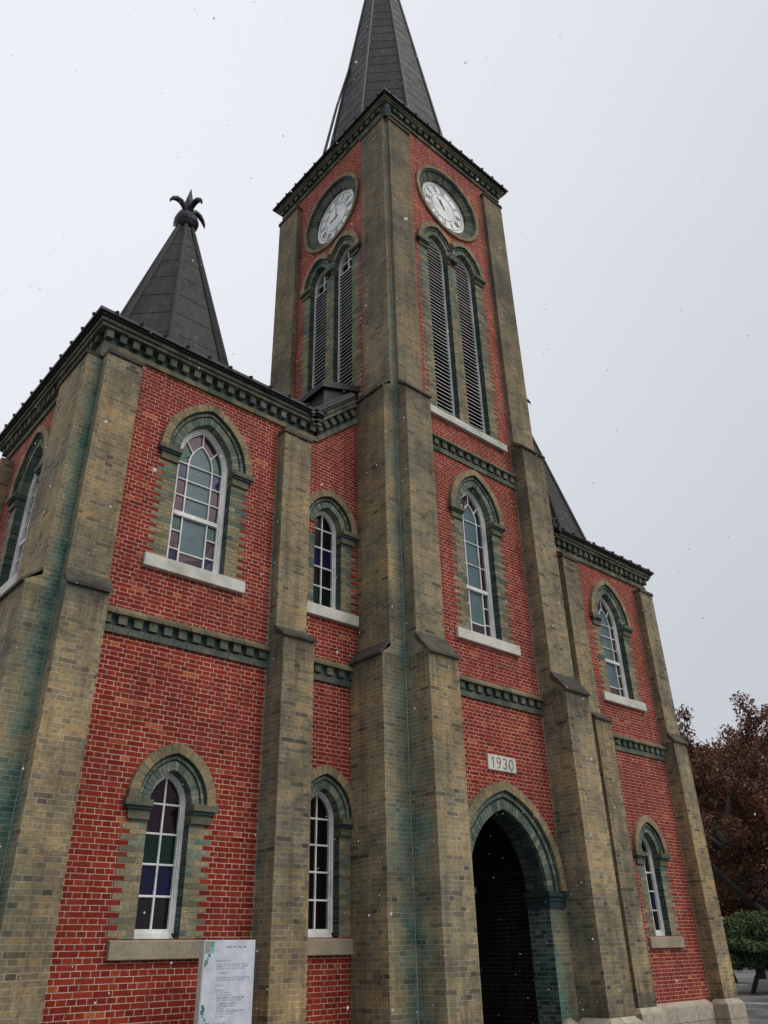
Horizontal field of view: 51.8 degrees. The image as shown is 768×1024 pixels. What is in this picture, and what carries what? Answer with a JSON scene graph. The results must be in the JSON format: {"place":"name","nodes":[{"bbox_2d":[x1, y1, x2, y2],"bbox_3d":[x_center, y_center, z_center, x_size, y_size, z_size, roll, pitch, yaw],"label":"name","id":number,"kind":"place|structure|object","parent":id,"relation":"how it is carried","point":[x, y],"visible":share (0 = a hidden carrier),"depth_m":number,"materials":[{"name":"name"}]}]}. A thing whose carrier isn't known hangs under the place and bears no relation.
{"place":"outdoors","nodes":[
{"label":"outdoors","id":0,"kind":"place"},
{"bbox_2d":[0,1,766,1023],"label":"snowfall","id":1,"kind":"object","parent":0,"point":[456,459],"visible":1,"depth_m":8.31,"materials":[{"name":"white"}]},
{"bbox_2d":[0,0,767,918],"label":"sky","id":2,"kind":"structure","parent":0,"point":[267,59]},
{"bbox_2d":[733,968,754,972],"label":"boundary wall","id":3,"kind":"structure","parent":0,"point":[746,971],"depth_m":57.91,"materials":[{"name":"stone"}]},
{"bbox_2d":[734,972,767,1023],"bbox_3d":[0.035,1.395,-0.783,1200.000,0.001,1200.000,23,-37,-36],"label":"ground","id":4,"kind":"structure","parent":0,"point":[744,984],"depth_m":30.20,"materials":[{"name":"grey concrete"}]},
{"bbox_2d":[194,940,255,1023],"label":"notice board","id":5,"kind":"object","parent":4,"relation":"on","point":[225,980],"visible":1,"depth_m":9.14,"materials":[{"name":"white metal"}]},
{"bbox_2d":[0,0,748,1023],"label":"church","id":6,"kind":"structure","parent":4,"relation":"on","point":[156,806],"depth_m":13.16,"materials":[{"name":"red brick"}]},
{"bbox_2d":[0,425,49,595],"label":"window","id":7,"kind":"structure","parent":6,"relation":"in","point":[26,479],"depth_m":13.57,"materials":[{"name":"white paint"}]},
{"bbox_2d":[105,743,218,960],"bbox_3d":[-2.832,4.289,10.167,1.320,2.552,0.345,23,-37,-36],"label":"window","id":8,"kind":"structure","parent":6,"relation":"in","point":[167,831],"depth_m":10.10,"materials":[{"name":"white paint"}]},
{"bbox_2d":[142,404,253,594],"bbox_3d":[-2.947,-0.349,12.772,1.730,3.235,0.345,23,-37,-36],"label":"window","id":9,"kind":"structure","parent":6,"relation":"in","point":[192,509],"depth_m":12.73,"materials":[{"name":"white paint"}]},
{"bbox_2d":[299,253,330,398],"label":"louvre window","id":10,"kind":"structure","parent":6,"relation":"in","point":[316,337],"depth_m":19.63,"materials":[{"name":"white paint"}]},
{"bbox_2d":[307,764,353,955],"bbox_3d":[-0.927,5.068,11.664,1.300,2.567,0.345,23,-37,-36],"label":"window","id":11,"kind":"structure","parent":6,"relation":"in","point":[329,885],"depth_m":11.77,"materials":[{"name":"white paint"}]},
{"bbox_2d":[307,490,359,627],"bbox_3d":[-1.034,0.759,14.085,1.300,2.511,0.345,23,-37,-36],"label":"window","id":12,"kind":"structure","parent":6,"relation":"in","point":[328,596],"depth_m":14.17,"materials":[{"name":"white paint"}]},
{"bbox_2d":[328,230,362,398],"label":"louvre window","id":13,"kind":"structure","parent":6,"relation":"in","point":[344,351],"depth_m":18.71,"materials":[{"name":"white paint"}]},
{"bbox_2d":[415,221,464,421],"bbox_3d":[1.179,-4.570,18.239,1.193,5.826,0.395,23,-37,-36],"label":"louvre window","id":14,"kind":"structure","parent":6,"relation":"in","point":[441,347],"depth_m":18.22,"materials":[{"name":"white paint"}]},
{"bbox_2d":[450,242,500,441],"bbox_3d":[2.075,-4.198,18.941,1.193,5.826,0.395,23,-37,-36],"label":"louvre window","id":15,"kind":"structure","parent":6,"relation":"in","point":[471,333],"depth_m":18.90,"materials":[{"name":"white paint"}]},
{"bbox_2d":[447,470,520,656],"bbox_3d":[1.852,0.868,15.698,1.730,3.855,0.345,23,-37,-36],"label":"window","id":16,"kind":"structure","parent":6,"relation":"in","point":[485,622],"depth_m":15.65,"materials":[{"name":"white paint"}]},
{"bbox_2d":[468,781,577,1023],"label":"doorway","id":17,"kind":"structure","parent":6,"relation":"in","point":[518,967],"depth_m":13.60,"materials":[{"name":"brick"}]},
{"bbox_2d":[589,580,646,711],"bbox_3d":[5.571,3.185,19.440,1.730,3.235,0.345,23,-37,-36],"label":"window","id":18,"kind":"structure","parent":6,"relation":"in","point":[614,650],"depth_m":19.48,"materials":[{"name":"white paint"}]},
{"bbox_2d":[632,815,684,947],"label":"window","id":19,"kind":"structure","parent":6,"relation":"in","point":[651,856],"depth_m":16.81,"materials":[{"name":"white paint"}]},
{"bbox_2d":[675,690,767,912],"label":"oak tree","id":20,"kind":"object","parent":4,"relation":"on","point":[750,867],"visible":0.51,"depth_m":36.62,"materials":[{"name":"brown plant"}]},
{"bbox_2d":[687,729,767,978],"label":"oak tree","id":21,"kind":"object","parent":4,"relation":"on","point":[763,975],"visible":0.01,"depth_m":47.92,"materials":[{"name":"brown plant"}]},
{"bbox_2d":[688,723,767,982],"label":"oak tree","id":22,"kind":"object","parent":4,"relation":"on","point":[732,740],"visible":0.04,"depth_m":45.95,"materials":[{"name":"brown plant"}]},
{"bbox_2d":[712,820,767,920],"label":"young oak tree","id":23,"kind":"object","parent":4,"relation":"on","point":[728,906],"visible":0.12,"depth_m":39.42,"materials":[{"name":"brown plant"}]},
{"bbox_2d":[715,730,767,818],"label":"oak tree","id":24,"kind":"object","parent":4,"relation":"on","point":[749,746],"depth_m":47.69,"materials":[{"name":"brown plant"}]},
{"bbox_2d":[722,909,767,993],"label":"pine tree","id":25,"kind":"object","parent":4,"relation":"on","point":[746,948],"visible":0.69,"depth_m":31.36,"materials":[{"name":"green plant"}]},
{"bbox_2d":[745,1003,767,1008],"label":"kerb","id":26,"kind":"structure","parent":4,"relation":"on","point":[757,1005],"depth_m":23.82,"materials":[{"name":"concrete"}]}
]}

